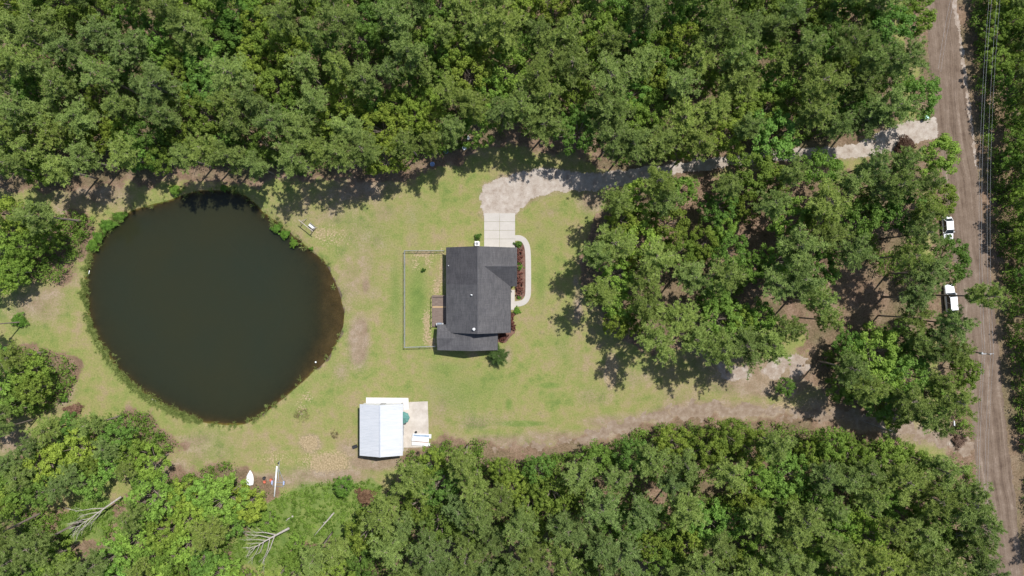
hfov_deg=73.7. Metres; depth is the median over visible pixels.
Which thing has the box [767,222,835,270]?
pine tree
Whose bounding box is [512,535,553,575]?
pine tree
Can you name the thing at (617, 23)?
broadleaf tree
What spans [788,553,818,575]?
pine tree
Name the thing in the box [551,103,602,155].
broadleaf tree
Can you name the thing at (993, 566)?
pine tree
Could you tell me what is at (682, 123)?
pine tree
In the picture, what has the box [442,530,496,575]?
pine tree
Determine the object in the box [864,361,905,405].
broadleaf tree
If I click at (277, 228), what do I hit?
shrub
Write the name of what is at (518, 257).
hedge
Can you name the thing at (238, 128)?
pine tree
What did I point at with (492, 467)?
broadleaf tree
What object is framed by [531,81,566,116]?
pine tree
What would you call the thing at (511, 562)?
pine tree
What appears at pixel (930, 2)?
broadleaf tree
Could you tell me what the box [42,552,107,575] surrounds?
pine tree
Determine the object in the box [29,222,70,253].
broadleaf tree
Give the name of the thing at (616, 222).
broadleaf tree
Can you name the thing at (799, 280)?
pine tree
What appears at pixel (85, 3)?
pine tree
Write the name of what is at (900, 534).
pine tree
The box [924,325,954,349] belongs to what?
pine tree
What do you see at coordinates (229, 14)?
broadleaf tree
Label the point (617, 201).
pine tree
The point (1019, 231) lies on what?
broadleaf tree
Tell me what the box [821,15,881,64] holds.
pine tree
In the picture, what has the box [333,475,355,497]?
broadleaf tree
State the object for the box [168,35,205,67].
broadleaf tree
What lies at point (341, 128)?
pine tree
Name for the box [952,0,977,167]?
road verge
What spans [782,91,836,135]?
pine tree
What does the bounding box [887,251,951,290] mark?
pine tree
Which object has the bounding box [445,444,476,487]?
pine tree
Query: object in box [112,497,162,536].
pine tree
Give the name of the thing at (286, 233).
shrub
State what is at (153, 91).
pine tree
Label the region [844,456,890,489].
pine tree
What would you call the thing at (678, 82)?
pine tree
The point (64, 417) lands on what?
broadleaf tree
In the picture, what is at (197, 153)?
pine tree
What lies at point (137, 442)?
broadleaf tree
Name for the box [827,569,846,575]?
broadleaf tree
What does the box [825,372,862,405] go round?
broadleaf tree
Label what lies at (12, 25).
pine tree
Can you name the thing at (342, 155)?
pine tree
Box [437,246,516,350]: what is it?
house
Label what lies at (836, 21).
broadleaf tree
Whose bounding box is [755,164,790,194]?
broadleaf tree
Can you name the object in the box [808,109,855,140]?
pine tree
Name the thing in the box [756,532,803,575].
pine tree
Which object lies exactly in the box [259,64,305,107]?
broadleaf tree
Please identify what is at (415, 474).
pine tree
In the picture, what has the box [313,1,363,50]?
broadleaf tree
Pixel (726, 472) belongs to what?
pine tree
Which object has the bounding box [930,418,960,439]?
pine tree
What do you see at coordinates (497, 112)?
pine tree
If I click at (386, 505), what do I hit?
pine tree
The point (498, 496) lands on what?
pine tree
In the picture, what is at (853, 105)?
broadleaf tree
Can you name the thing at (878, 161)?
pine tree
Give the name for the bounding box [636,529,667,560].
broadleaf tree
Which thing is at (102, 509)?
dead tree
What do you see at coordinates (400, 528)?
pine tree
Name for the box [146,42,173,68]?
broadleaf tree
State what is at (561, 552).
pine tree
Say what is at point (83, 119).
pine tree
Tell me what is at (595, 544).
pine tree
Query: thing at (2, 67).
pine tree
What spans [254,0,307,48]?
pine tree
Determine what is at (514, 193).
gravel driveway
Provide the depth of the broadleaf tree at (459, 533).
119.44 m
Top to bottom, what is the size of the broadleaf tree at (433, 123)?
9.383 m
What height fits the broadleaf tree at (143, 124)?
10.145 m
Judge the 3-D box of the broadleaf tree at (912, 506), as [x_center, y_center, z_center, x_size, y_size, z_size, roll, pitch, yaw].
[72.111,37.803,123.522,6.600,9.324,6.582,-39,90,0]
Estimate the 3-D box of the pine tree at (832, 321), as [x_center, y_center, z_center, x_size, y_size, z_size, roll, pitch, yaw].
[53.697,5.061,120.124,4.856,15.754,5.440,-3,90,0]
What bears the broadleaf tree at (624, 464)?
on the ground
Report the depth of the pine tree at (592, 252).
114.60 m
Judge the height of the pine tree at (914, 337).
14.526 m
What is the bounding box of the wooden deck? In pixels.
[432,295,445,326]
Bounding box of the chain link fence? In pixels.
[404,250,443,347]
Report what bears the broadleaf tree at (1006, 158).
on the ground
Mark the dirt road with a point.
(952, 120)
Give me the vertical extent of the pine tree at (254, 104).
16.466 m
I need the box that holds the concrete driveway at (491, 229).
[484,213,514,246]
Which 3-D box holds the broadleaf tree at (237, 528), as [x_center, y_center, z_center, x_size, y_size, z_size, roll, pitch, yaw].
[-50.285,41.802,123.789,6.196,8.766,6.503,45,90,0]
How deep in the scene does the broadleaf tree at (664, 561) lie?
119.25 m
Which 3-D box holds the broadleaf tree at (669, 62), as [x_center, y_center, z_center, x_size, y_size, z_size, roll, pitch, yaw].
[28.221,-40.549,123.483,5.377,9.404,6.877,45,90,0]
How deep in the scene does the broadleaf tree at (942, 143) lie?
119.00 m
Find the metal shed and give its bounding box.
[360,403,403,456]
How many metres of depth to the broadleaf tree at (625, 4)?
120.20 m
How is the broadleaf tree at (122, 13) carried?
on the ground
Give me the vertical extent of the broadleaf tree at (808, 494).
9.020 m
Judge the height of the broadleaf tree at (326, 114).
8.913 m
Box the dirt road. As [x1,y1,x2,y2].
[926,0,1022,575]
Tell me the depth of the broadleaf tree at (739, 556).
120.06 m
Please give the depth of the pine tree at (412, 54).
112.22 m
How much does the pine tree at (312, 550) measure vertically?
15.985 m
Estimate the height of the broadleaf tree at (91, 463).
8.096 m
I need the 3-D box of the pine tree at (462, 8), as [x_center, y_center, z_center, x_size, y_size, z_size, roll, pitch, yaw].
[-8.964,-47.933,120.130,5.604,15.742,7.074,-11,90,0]
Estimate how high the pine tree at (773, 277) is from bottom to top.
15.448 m
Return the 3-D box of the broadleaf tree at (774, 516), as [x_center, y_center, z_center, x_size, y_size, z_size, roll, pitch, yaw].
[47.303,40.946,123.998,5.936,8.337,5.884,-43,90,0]
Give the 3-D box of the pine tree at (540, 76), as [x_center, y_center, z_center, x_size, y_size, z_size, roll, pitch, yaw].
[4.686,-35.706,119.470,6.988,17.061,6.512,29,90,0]
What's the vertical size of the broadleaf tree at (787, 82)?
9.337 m
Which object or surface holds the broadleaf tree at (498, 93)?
on the ground
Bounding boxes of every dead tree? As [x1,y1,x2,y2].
[65,496,121,538]
[241,527,289,569]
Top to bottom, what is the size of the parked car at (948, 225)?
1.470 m
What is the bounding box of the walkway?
[515,235,530,306]
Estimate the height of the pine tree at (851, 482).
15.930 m
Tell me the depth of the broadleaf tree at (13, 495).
120.51 m
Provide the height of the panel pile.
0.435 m
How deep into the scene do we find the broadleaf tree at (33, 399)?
120.00 m
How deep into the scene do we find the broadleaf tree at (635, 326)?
120.50 m
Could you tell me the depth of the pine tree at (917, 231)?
113.33 m
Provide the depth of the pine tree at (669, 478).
115.03 m
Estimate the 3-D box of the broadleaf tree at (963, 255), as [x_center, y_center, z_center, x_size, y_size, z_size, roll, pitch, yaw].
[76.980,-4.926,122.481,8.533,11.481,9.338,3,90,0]
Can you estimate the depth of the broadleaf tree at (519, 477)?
121.09 m
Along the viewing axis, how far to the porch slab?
127.88 m
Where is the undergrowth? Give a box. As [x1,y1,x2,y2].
[0,0,1023,575]
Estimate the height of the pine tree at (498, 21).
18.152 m
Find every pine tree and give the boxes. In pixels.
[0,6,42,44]
[0,14,54,53]
[0,30,41,79]
[0,46,40,79]
[0,73,21,99]
[0,87,60,130]
[0,114,43,144]
[0,145,49,178]
[0,338,46,372]
[0,404,37,419]
[0,418,37,436]
[0,448,26,475]
[0,510,45,558]
[0,533,59,575]
[1,460,57,491]
[4,200,85,235]
[6,519,83,569]
[7,134,69,163]
[10,0,92,54]
[13,433,61,461]
[16,55,70,83]
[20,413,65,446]
[21,95,79,129]
[33,112,93,150]
[39,65,93,107]
[39,152,98,187]
[40,29,99,71]
[42,476,71,502]
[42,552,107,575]
[52,460,83,488]
[54,94,103,138]
[57,0,112,12]
[62,138,121,177]
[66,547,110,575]
[71,412,120,437]
[72,53,140,95]
[75,12,142,61]
[90,436,134,462]
[99,87,145,119]
[106,0,164,17]
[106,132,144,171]
[107,21,155,70]
[111,459,149,483]
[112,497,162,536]
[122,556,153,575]
[125,0,183,25]
[127,56,187,107]
[137,97,189,129]
[148,0,195,31]
[162,7,217,56]
[168,142,212,173]
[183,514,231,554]
[184,130,227,168]
[200,139,251,175]
[203,51,262,98]
[205,80,248,119]
[215,103,262,139]
[225,82,271,120]
[233,149,275,183]
[248,103,291,138]
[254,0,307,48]
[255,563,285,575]
[271,131,315,178]
[282,110,322,148]
[284,49,323,87]
[290,78,331,124]
[292,561,331,575]
[295,136,329,167]
[296,531,332,575]
[298,0,318,13]
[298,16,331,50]
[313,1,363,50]
[315,530,353,568]
[316,133,356,172]
[320,0,347,17]
[322,47,351,86]
[324,113,365,144]
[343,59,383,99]
[344,125,386,169]
[358,489,404,540]
[366,526,407,570]
[368,0,417,39]
[372,55,403,84]
[383,31,427,77]
[388,556,424,575]
[389,459,438,502]
[389,505,415,542]
[390,127,418,158]
[399,0,426,9]
[405,520,458,575]
[407,0,432,23]
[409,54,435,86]
[418,129,440,158]
[425,550,464,575]
[428,14,455,45]
[431,67,465,111]
[437,114,465,149]
[441,488,470,530]
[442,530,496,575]
[443,0,475,24]
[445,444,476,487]
[457,468,493,510]
[458,88,490,125]
[459,6,490,50]
[459,495,494,540]
[465,561,495,575]
[467,519,509,561]
[475,0,513,14]
[476,0,529,56]
[485,96,517,131]
[486,481,517,520]
[494,543,529,575]
[502,81,541,129]
[503,502,539,550]
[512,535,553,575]
[517,55,554,97]
[519,100,571,147]
[522,564,552,575]
[525,15,553,45]
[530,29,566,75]
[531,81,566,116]
[542,541,583,575]
[544,504,592,549]
[547,14,584,50]
[551,38,595,87]
[559,456,601,495]
[568,556,589,575]
[578,240,612,268]
[579,482,624,533]
[581,271,620,309]
[582,521,617,567]
[585,85,636,129]
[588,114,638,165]
[589,46,637,101]
[591,525,651,575]
[593,21,630,63]
[594,223,639,266]
[597,464,636,498]
[598,181,636,217]
[615,124,657,164]
[619,44,662,82]
[626,489,663,533]
[627,0,671,39]
[627,262,664,296]
[627,288,663,328]
[630,560,652,575]
[634,235,685,281]
[634,320,681,366]
[635,438,679,482]
[638,160,676,201]
[640,124,683,165]
[649,184,685,217]
[655,298,704,338]
[656,468,688,500]
[660,553,688,575]
[662,94,703,139]
[663,66,703,102]
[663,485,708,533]
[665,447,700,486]
[671,0,700,13]
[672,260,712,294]
[680,120,716,161]
[680,321,714,358]
[680,540,720,575]
[683,38,722,77]
[694,90,732,129]
[696,0,747,50]
[696,326,744,373]
[703,252,748,294]
[705,523,737,567]
[706,452,751,496]
[706,568,734,575]
[710,172,745,198]
[713,30,763,74]
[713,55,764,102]
[725,111,767,141]
[729,8,768,47]
[729,322,770,379]
[729,545,772,575]
[731,496,776,541]
[748,187,794,225]
[752,262,796,305]
[752,429,798,464]
[754,556,790,575]
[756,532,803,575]
[757,328,792,365]
[758,11,798,44]
[764,36,806,77]
[767,0,808,31]
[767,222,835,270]
[773,313,808,345]
[773,523,810,561]
[775,153,809,186]
[776,496,840,544]
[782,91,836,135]
[783,258,825,303]
[787,282,840,320]
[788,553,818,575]
[789,52,852,108]
[792,23,830,68]
[797,459,848,494]
[799,306,845,332]
[802,172,853,227]
[804,491,851,526]
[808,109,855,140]
[811,220,855,251]
[817,342,873,388]
[817,534,855,568]
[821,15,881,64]
[821,232,884,272]
[824,460,870,493]
[830,0,860,11]
[833,156,877,196]
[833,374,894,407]
[833,535,880,575]
[835,100,886,140]
[836,480,892,516]
[837,59,888,104]
[841,32,891,77]
[843,146,893,177]
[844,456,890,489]
[848,165,894,200]
[849,83,922,128]
[850,0,910,19]
[856,508,916,551]
[856,543,911,575]
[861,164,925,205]
[869,35,934,81]
[871,539,929,575]
[874,236,935,273]
[877,305,936,335]
[879,457,935,506]
[880,212,947,255]
[882,279,942,314]
[883,326,935,355]
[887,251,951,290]
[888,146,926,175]
[889,381,937,421]
[890,190,950,225]
[894,396,952,434]
[895,542,976,575]
[898,514,950,555]
[900,477,966,521]
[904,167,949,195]
[905,345,954,364]
[909,369,958,391]
[912,452,977,491]
[920,303,981,349]
[921,378,980,422]
[923,335,977,366]
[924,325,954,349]
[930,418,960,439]
[933,281,1015,309]
[946,547,1011,575]
[952,532,999,575]
[960,510,1007,548]
[996,94,1023,111]
[998,155,1023,172]
[1000,74,1023,98]
[1001,63,1023,82]
[1007,0,1023,9]
[1010,39,1023,52]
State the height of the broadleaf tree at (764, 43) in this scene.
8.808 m
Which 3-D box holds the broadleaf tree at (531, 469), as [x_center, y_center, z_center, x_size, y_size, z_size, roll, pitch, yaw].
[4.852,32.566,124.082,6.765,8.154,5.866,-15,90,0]
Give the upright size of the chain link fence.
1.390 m
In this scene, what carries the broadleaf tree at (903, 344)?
on the ground
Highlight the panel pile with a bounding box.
[412,433,430,445]
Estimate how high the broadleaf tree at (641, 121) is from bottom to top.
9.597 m
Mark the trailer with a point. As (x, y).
(283, 482)
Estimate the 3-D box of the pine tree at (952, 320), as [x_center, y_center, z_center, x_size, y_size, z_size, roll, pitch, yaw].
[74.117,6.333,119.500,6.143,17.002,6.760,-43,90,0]
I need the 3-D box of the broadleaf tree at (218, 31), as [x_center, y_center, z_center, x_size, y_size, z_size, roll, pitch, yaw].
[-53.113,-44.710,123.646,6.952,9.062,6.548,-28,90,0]
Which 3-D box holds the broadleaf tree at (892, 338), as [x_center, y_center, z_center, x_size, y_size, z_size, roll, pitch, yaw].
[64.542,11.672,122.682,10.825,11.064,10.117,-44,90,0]
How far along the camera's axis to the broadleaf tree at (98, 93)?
120.11 m
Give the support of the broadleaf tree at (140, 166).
on the ground
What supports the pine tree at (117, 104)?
on the ground
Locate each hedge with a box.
[516,271,523,294]
[517,248,523,262]
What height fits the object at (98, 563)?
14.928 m
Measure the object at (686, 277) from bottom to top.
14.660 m
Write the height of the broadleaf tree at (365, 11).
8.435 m
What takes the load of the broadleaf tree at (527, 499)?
on the ground
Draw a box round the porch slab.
[511,290,514,309]
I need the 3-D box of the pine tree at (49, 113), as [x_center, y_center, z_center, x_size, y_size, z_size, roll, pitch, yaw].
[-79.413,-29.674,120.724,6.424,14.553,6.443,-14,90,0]
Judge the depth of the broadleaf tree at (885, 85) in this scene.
120.11 m
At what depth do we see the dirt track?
128.00 m
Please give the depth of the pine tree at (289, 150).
113.71 m
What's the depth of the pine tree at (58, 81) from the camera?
113.40 m
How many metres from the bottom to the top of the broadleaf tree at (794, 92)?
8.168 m
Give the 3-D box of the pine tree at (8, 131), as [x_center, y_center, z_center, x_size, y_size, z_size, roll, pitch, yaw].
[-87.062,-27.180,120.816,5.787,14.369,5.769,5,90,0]
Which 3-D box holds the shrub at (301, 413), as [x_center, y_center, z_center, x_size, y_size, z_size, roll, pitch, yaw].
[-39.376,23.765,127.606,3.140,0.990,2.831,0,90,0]
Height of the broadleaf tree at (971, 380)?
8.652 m
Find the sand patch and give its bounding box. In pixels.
[716,353,950,444]
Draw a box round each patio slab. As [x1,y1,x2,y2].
[366,397,408,409]
[404,401,428,447]
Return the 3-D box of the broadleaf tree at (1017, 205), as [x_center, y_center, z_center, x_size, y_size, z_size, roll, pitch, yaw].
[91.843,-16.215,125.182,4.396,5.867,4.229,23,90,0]
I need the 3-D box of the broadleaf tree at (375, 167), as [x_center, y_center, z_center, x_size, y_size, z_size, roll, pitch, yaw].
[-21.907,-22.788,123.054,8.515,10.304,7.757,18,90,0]
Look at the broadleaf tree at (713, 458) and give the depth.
119.50 m
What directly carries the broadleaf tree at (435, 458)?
on the ground
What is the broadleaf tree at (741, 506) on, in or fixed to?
on the ground
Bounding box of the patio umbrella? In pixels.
[403,412,409,423]
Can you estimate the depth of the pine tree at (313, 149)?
114.13 m
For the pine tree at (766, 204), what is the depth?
115.67 m
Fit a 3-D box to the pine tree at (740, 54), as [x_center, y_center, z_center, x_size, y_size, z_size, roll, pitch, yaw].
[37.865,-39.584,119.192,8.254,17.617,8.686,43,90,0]
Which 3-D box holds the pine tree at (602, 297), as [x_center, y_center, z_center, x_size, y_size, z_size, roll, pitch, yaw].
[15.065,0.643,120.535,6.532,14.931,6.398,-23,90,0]
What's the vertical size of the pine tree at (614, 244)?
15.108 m
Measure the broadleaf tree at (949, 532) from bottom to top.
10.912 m
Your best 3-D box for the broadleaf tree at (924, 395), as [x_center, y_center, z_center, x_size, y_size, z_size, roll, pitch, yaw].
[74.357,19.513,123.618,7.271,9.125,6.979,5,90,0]
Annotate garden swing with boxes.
[299,219,316,233]
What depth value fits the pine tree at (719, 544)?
115.15 m
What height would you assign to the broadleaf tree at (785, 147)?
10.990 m
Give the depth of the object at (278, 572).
115.33 m
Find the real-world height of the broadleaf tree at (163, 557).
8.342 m
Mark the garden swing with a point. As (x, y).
(313, 226)
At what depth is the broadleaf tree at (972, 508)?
112.63 m
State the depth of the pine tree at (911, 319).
115.48 m
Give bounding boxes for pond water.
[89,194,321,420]
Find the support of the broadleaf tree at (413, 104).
on the ground
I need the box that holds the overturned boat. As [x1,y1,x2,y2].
[246,470,253,485]
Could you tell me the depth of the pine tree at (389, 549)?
112.85 m
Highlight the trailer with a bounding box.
[271,461,284,486]
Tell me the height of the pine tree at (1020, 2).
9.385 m
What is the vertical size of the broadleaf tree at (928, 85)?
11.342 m
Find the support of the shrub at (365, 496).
on the ground
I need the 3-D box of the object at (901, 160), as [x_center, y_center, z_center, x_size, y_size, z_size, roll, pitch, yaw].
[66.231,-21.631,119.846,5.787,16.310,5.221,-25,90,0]
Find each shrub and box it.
[11,311,29,326]
[60,393,70,401]
[62,402,83,416]
[86,238,99,250]
[92,231,105,242]
[97,218,118,232]
[112,211,127,222]
[168,185,184,197]
[220,185,228,191]
[269,223,282,234]
[280,230,290,239]
[289,237,297,248]
[293,408,308,421]
[354,488,377,506]
[499,333,508,342]
[511,319,515,330]
[512,306,520,313]
[513,241,521,247]
[893,134,917,152]
[951,434,967,449]
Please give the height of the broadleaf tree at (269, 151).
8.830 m
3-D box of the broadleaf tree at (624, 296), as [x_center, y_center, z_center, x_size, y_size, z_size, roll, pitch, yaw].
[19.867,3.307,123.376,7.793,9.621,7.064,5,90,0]
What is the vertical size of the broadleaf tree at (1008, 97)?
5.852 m
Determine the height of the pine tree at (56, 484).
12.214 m
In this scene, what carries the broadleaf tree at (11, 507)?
on the ground
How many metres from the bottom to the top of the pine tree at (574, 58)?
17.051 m
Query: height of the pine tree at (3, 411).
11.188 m
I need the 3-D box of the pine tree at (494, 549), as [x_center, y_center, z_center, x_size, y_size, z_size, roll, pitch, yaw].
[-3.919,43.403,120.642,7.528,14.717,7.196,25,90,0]
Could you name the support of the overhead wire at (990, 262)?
attached to the utility pole
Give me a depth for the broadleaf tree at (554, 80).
120.41 m
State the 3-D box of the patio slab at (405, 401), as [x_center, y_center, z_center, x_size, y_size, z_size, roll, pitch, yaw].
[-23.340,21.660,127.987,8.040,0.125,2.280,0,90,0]
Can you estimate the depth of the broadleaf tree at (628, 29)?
120.09 m
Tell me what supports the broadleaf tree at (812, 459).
on the ground
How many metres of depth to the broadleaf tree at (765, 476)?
119.56 m
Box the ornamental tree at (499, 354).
[488,343,509,366]
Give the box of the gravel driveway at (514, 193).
[479,117,937,217]
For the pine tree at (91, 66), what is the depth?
113.83 m
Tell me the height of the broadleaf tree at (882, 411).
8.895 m
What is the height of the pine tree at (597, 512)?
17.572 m
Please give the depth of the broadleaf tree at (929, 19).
119.84 m
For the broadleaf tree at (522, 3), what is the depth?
118.95 m
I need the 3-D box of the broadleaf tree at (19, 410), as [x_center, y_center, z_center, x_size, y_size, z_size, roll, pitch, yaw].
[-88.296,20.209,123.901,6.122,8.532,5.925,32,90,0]
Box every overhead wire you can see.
[977,5,988,446]
[979,1,991,526]
[985,6,996,449]
[988,6,999,555]
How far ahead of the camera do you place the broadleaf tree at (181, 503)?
120.63 m
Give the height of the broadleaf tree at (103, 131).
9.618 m
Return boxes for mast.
[274,466,277,496]
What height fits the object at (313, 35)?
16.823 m
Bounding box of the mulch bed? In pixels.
[498,241,525,342]
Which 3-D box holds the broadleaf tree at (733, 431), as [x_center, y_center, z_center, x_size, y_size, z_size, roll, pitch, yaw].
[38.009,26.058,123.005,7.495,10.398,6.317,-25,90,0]
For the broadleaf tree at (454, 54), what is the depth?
119.13 m
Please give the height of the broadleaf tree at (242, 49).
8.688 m
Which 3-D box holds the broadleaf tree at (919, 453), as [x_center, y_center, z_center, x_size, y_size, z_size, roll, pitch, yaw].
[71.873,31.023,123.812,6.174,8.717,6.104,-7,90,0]
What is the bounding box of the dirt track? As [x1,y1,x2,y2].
[492,398,974,456]
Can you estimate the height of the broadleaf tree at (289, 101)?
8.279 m
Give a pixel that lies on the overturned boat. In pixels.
(250, 477)
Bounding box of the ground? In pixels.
[0,0,1023,575]
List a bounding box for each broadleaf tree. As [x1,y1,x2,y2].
[0,0,36,20]
[0,128,11,153]
[0,194,33,234]
[0,224,19,264]
[0,256,19,296]
[0,257,38,288]
[0,343,8,374]
[0,373,21,414]
[0,384,33,416]
[0,457,10,483]
[0,466,36,504]
[0,485,11,514]
[0,490,25,519]
[5,559,51,575]
[7,229,45,262]
[7,350,53,387]
[8,75,47,106]
[10,0,44,21]
[10,113,50,147]
[12,371,59,405]
[15,153,58,188]
[18,436,67,489]
[21,470,61,510]
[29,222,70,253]
[32,0,74,21]
[35,539,80,572]
[48,422,98,472]
[50,410,81,442]
[54,53,91,90]
[57,4,86,34]
[57,123,96,154]
[70,466,105,501]
[76,0,117,23]
[76,454,109,479]
[82,84,116,112]
[84,120,122,156]
[86,105,118,130]
[94,533,137,575]
[97,416,139,452]
[97,452,127,481]
[101,561,134,575]
[106,55,142,87]
[108,115,142,146]
[110,4,146,34]
[113,432,151,467]
[113,518,160,559]
[122,466,181,523]
[124,116,170,157]
[128,137,156,172]
[131,11,170,51]
[132,442,171,481]
[134,541,168,566]
[140,562,175,575]
[143,143,175,175]
[144,512,184,555]
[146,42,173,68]
[154,546,185,575]
[160,53,195,90]
[162,81,193,118]
[162,120,192,149]
[164,477,197,511]
[166,520,204,564]
[167,498,208,538]
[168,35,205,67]
[172,569,190,575]
[175,0,206,23]
[181,37,229,85]
[181,91,224,137]
[182,67,226,107]
[183,473,217,509]
[186,542,228,575]
[193,0,233,39]
[198,472,250,527]
[200,18,231,57]
[200,548,245,575]
[205,118,235,149]
[214,0,257,34]
[216,507,245,539]
[222,16,251,52]
[222,566,255,575]
[228,479,266,523]
[235,36,271,73]
[235,55,273,98]
[236,5,273,39]
[239,505,258,527]
[243,0,272,19]
[244,123,286,163]
[248,18,291,60]
[257,508,279,534]
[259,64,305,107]
[261,0,290,7]
[267,29,310,73]
[269,86,303,121]
[276,545,317,575]
[288,531,305,550]
[290,0,323,22]
[304,105,337,138]
[311,32,347,64]
[316,557,356,575]
[324,79,368,126]
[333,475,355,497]
[337,0,367,12]
[344,508,384,556]
[346,533,375,571]
[347,2,381,36]
[347,22,387,60]
[348,533,369,555]
[355,568,376,575]
[359,0,389,24]
[359,85,393,118]
[360,102,412,150]
[362,135,409,175]
[365,523,390,537]
[372,26,398,56]
[381,89,413,121]
[391,66,425,101]
[397,98,432,135]
[401,484,435,524]
[405,15,433,44]
[415,101,448,136]
[416,84,443,114]
[416,445,448,478]
[418,463,463,505]
[418,499,454,541]
[419,28,455,67]
[420,0,455,23]
[430,54,458,86]
[436,24,478,73]
[446,54,493,98]
[447,517,480,551]
[455,113,496,148]
[475,70,509,110]
[476,37,504,64]
[481,45,530,97]
[487,457,516,485]
[498,469,527,499]
[508,0,542,18]
[508,31,540,68]
[513,483,548,516]
[521,452,555,483]
[528,469,574,514]
[529,0,572,23]
[530,517,558,550]
[540,66,570,98]
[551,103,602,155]
[559,78,592,109]
[561,0,590,8]
[566,484,590,516]
[567,550,599,575]
[568,0,607,47]
[573,31,601,64]
[574,438,616,477]
[595,252,635,293]
[598,497,643,541]
[599,5,628,38]
[601,0,636,19]
[602,287,638,324]
[602,307,632,340]
[603,205,640,237]
[611,434,650,474]
[614,75,655,113]
[615,96,648,130]
[619,219,659,267]
[619,304,647,336]
[620,14,656,53]
[621,245,643,274]
[625,177,662,221]
[630,87,669,129]
[631,26,670,61]
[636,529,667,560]
[639,547,680,575]
[641,56,670,92]
[646,201,690,247]
[647,506,677,539]
[653,423,694,461]
[654,42,685,75]
[655,0,688,34]
[660,20,705,67]
[663,130,692,166]
[664,232,702,270]
[665,528,705,567]
[669,176,699,205]
[676,0,713,25]
[684,225,721,262]
[688,497,730,543]
[689,68,721,98]
[690,427,730,469]
[693,291,746,343]
[694,277,732,313]
[697,187,739,227]
[705,216,739,242]
[705,229,750,270]
[706,114,747,159]
[707,417,746,451]
[711,501,751,540]
[712,0,762,25]
[714,548,744,575]
[720,304,759,337]
[723,480,765,514]
[725,86,765,123]
[725,152,778,197]
[725,188,761,223]
[730,427,766,468]
[738,0,787,28]
[738,249,771,286]
[738,463,785,501]
[739,296,777,332]
[739,529,780,564]
[747,88,788,129]
[748,32,782,71]
[749,104,801,161]
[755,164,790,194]
[756,62,796,98]
[756,242,795,278]
[758,450,810,504]
[759,502,787,533]
[764,480,801,515]
[766,195,813,238]
[771,85,807,119]
[774,377,796,397]
[792,0,831,26]
[795,435,825,467]
[795,532,829,563]
[796,208,836,240]
[797,480,834,512]
[799,145,843,189]
[801,247,841,285]
[806,11,843,49]
[811,34,842,67]
[812,426,850,460]
[815,0,861,19]
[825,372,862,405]
[826,512,858,541]
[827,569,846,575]
[828,78,871,118]
[829,52,858,83]
[831,329,865,360]
[832,431,873,468]
[836,197,883,239]
[838,0,877,37]
[841,505,890,555]
[842,320,906,381]
[857,189,902,223]
[859,2,917,47]
[859,433,911,484]
[862,390,895,420]
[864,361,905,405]
[870,401,909,432]
[871,487,907,523]
[873,65,914,99]
[880,349,930,392]
[881,191,927,232]
[882,321,914,354]
[889,535,921,558]
[893,0,937,37]
[894,75,941,122]
[896,482,933,518]
[897,0,934,7]
[901,444,929,472]
[902,342,938,370]
[909,133,961,178]
[909,379,946,413]
[916,180,959,220]
[921,477,1002,530]
[923,527,962,563]
[924,497,970,553]
[925,234,972,286]
[941,356,984,390]
[979,23,1010,47]
[980,45,1014,74]
[981,7,1009,27]
[986,0,1013,15]
[989,68,1014,87]
[992,84,1020,108]
[997,3,1023,33]
[997,147,1022,171]
[999,124,1023,153]
[1000,29,1023,53]
[1000,49,1023,70]
[1001,104,1023,128]
[1004,188,1023,210]
[1004,212,1023,243]
[1009,177,1023,196]
[1010,246,1023,264]
[1011,267,1023,285]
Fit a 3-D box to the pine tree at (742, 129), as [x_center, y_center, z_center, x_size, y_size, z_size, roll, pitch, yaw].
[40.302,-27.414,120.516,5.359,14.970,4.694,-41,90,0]
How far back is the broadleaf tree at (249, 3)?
120.64 m
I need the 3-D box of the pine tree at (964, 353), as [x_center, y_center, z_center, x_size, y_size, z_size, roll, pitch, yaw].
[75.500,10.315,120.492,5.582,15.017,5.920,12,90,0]
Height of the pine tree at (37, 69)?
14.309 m
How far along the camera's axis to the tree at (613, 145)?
115.03 m
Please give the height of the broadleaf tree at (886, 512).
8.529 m
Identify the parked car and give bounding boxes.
[940,217,953,238]
[942,284,958,311]
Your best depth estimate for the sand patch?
128.00 m
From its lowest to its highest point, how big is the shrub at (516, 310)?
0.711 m
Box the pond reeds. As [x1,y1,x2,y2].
[76,186,339,429]
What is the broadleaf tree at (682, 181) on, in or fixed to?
on the ground
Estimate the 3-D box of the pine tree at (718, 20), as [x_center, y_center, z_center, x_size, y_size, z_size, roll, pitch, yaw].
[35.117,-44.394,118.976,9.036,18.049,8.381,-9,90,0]
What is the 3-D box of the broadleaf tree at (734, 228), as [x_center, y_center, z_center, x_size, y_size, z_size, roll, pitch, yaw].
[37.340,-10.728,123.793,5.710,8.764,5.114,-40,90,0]
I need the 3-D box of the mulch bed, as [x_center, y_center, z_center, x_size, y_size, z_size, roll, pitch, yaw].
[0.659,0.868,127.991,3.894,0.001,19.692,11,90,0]
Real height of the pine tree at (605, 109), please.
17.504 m
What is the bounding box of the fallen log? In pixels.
[314,512,333,535]
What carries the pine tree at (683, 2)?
on the ground
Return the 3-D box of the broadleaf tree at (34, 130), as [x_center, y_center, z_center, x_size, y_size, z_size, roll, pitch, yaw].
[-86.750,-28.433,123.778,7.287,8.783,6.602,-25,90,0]
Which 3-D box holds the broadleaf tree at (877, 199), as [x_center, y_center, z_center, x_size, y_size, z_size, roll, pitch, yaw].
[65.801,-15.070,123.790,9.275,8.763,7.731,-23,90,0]
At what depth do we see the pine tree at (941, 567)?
113.17 m
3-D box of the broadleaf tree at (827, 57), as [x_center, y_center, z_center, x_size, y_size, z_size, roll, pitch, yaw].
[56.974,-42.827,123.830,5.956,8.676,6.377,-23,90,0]

